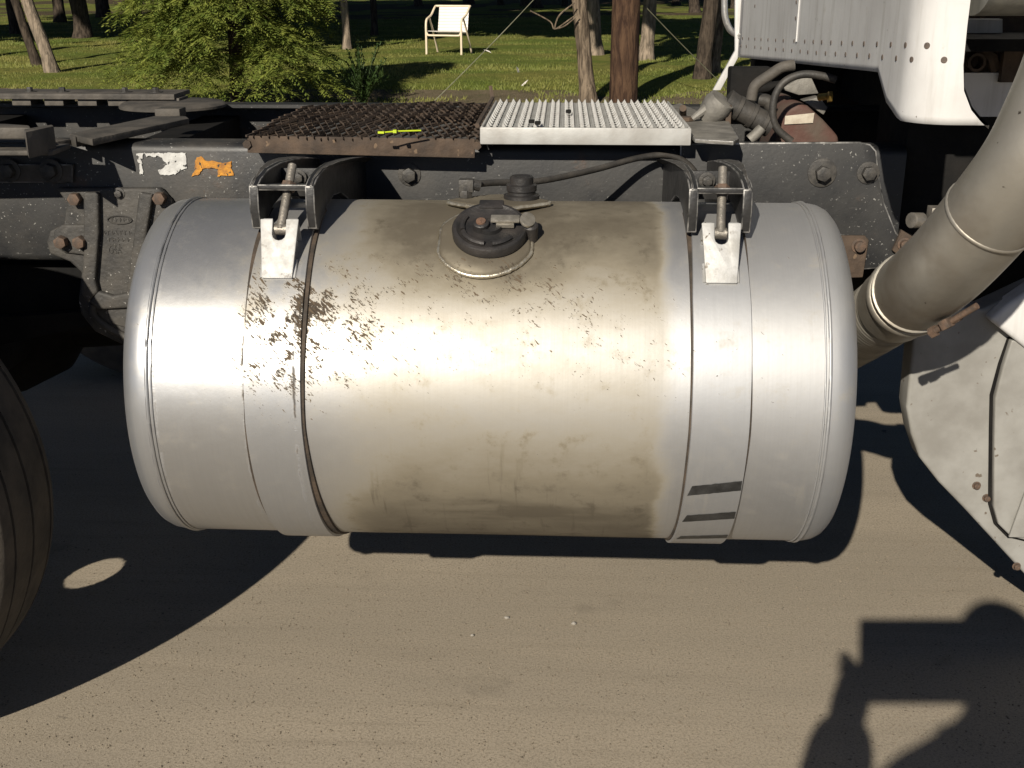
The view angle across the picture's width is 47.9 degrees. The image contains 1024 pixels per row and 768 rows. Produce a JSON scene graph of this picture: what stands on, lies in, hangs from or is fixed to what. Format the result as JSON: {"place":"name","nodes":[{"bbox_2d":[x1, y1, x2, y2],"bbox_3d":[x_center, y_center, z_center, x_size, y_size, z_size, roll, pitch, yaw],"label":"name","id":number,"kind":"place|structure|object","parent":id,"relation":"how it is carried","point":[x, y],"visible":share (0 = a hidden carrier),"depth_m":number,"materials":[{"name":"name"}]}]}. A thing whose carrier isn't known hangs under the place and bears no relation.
{"place":"outdoors","nodes":[
{"label":"outdoors","id":0,"kind":"place"},
{"bbox_2d":[0,88,725,103],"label":"verge","id":1,"kind":"structure","parent":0,"point":[479,96],"depth_m":11.87,"materials":[{"name":"green plant"}]},
{"bbox_2d":[88,0,360,101],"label":"bush","id":2,"kind":"object","parent":1,"relation":"on","point":[199,19],"visible":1,"depth_m":10.34,"materials":[{"name":"green plant"}]},
{"bbox_2d":[434,0,533,100],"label":"guy wire","id":3,"kind":"object","parent":1,"relation":"attached to","point":[485,50],"visible":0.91,"depth_m":11.11,"materials":[{"name":"grey metal"}]},
{"bbox_2d":[641,2,726,88],"bbox_3d":[1.502,-3.514,11.266,1.591,1.478,0.011,-3,20,-7],"label":"guy wire","id":4,"kind":"object","parent":1,"relation":"attached to","point":[682,45],"visible":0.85,"depth_m":11.36,"materials":[{"name":"grey metal"}]},
{"bbox_2d":[0,0,733,19],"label":"woodland floor","id":5,"kind":"structure","parent":0,"point":[355,7],"depth_m":39.90,"materials":[{"name":"green plant"}]},
{"bbox_2d":[520,0,529,5],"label":"tree","id":6,"kind":"object","parent":5,"relation":"on","point":[524,2],"visible":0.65,"depth_m":44.33,"materials":[{"name":"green plant"}]},
{"bbox_2d":[671,0,680,4],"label":"tree","id":7,"kind":"object","parent":5,"relation":"on","point":[676,2],"visible":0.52,"depth_m":45.87,"materials":[{"name":"brown plant"}]},
{"bbox_2d":[688,0,701,12],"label":"tree","id":8,"kind":"object","parent":5,"relation":"on","point":[694,6],"visible":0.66,"depth_m":34.28,"materials":[{"name":"brown plant"}]},
{"bbox_2d":[0,0,750,103],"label":"lawn","id":9,"kind":"structure","parent":0,"point":[602,62],"depth_m":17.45,"materials":[{"name":"green plant"}]},
{"bbox_2d":[5,0,20,33],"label":"tree","id":10,"kind":"object","parent":9,"relation":"on","point":[14,28],"visible":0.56,"depth_m":21.83,"materials":[{"name":"brown plant"}]},
{"bbox_2d":[11,0,41,66],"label":"tree","id":11,"kind":"object","parent":9,"relation":"on","point":[34,56],"visible":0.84,"depth_m":14.76,"materials":[{"name":"brown plant"}]},
{"bbox_2d":[21,0,60,72],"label":"tree","id":12,"kind":"object","parent":9,"relation":"on","point":[49,62],"visible":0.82,"depth_m":13.56,"materials":[{"name":"grey plant"}]},
{"bbox_2d":[52,0,66,22],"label":"tree","id":13,"kind":"object","parent":9,"relation":"on","point":[59,15],"visible":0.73,"depth_m":28.59,"materials":[{"name":"brown plant"}]},
{"bbox_2d":[69,0,93,37],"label":"tree","id":14,"kind":"object","parent":9,"relation":"on","point":[82,27],"visible":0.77,"depth_m":19.92,"materials":[{"name":"brown plant"}]},
{"bbox_2d":[95,0,111,17],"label":"tree","id":15,"kind":"object","parent":9,"relation":"on","point":[102,7],"visible":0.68,"depth_m":31.75,"materials":[{"name":"brown plant"}]},
{"bbox_2d":[131,0,141,24],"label":"tree","id":16,"kind":"object","parent":9,"relation":"on","point":[140,13],"visible":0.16,"depth_m":26.84,"materials":[{"name":"brown plant"}]},
{"bbox_2d":[323,0,334,21],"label":"tree","id":17,"kind":"object","parent":9,"relation":"on","point":[329,14],"visible":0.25,"depth_m":29.11,"materials":[{"name":"brown plant"}]},
{"bbox_2d":[340,0,351,48],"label":"tree","id":18,"kind":"object","parent":9,"relation":"on","point":[346,41],"visible":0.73,"depth_m":17.85,"materials":[{"name":"brown plant"}]},
{"bbox_2d":[324,36,390,102],"bbox_3d":[-1.465,-3.003,11.110,0.661,0.680,0.486,-8,21,-21],"label":"weed","id":19,"kind":"object","parent":9,"relation":"on","point":[363,89],"visible":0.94,"depth_m":11.12,"materials":[{"name":"green plant"}]},
{"bbox_2d":[370,0,378,34],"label":"tree","id":20,"kind":"object","parent":9,"relation":"on","point":[374,21],"visible":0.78,"depth_m":22.14,"materials":[{"name":"brown plant"}]},
{"bbox_2d":[425,5,472,54],"bbox_3d":[-0.932,-5.237,17.072,0.574,0.712,0.550,5,20,15],"label":"patio chair","id":21,"kind":"object","parent":9,"relation":"on","point":[457,23],"visible":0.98,"depth_m":17.13,"materials":[{"name":"white plastic"}]},
{"bbox_2d":[572,0,597,102],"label":"tree","id":22,"kind":"object","parent":9,"relation":"on","point":[587,90],"visible":0.77,"depth_m":11.24,"materials":[{"name":"grey plant"}]},
{"bbox_2d":[530,3,577,29],"bbox_3d":[0.401,-3.529,11.055,0.463,0.251,0.014,1,20,2],"label":"dead branch","id":23,"kind":"object","parent":22,"relation":"attached to","point":[559,27],"visible":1,"depth_m":11.06,"materials":[{"name":"wood"}]},
{"bbox_2d":[587,0,604,55],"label":"tree","id":24,"kind":"object","parent":9,"relation":"on","point":[594,17],"visible":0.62,"depth_m":16.61,"materials":[{"name":"brown plant"}]},
{"bbox_2d":[609,0,640,102],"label":"utility pole","id":25,"kind":"object","parent":9,"relation":"on","point":[624,53],"visible":0.88,"depth_m":11.00,"materials":[{"name":"brown wood"}]},
{"bbox_2d":[639,0,656,60],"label":"tree","id":26,"kind":"object","parent":9,"relation":"on","point":[646,48],"visible":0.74,"depth_m":15.93,"materials":[{"name":"brown plant"}]},
{"bbox_2d":[692,0,718,79],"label":"tree","id":27,"kind":"object","parent":9,"relation":"on","point":[706,35],"visible":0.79,"depth_m":12.79,"materials":[{"name":"brown plant"}]},
{"bbox_2d":[712,0,723,73],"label":"tree","id":28,"kind":"object","parent":9,"relation":"on","point":[716,51],"visible":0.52,"depth_m":13.54,"materials":[{"name":"brown plant"}]},
{"bbox_2d":[0,343,1023,767],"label":"road","id":29,"kind":"structure","parent":0,"point":[898,497],"depth_m":2.49,"materials":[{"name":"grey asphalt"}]},
{"bbox_2d":[0,0,1023,649],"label":"truck","id":30,"kind":"object","parent":29,"relation":"on","point":[668,322],"visible":1,"depth_m":1.95,"materials":[{"name":"black paint"}]},
{"bbox_2d":[378,129,420,133],"bbox_3d":[-0.220,-0.494,2.256,0.086,0.008,0.014,-5,20,-13],"label":"cable tie","id":31,"kind":"object","parent":30,"relation":"on","point":[393,131],"visible":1,"depth_m":2.25,"materials":[{"name":"yellow plastic"}]}
]}

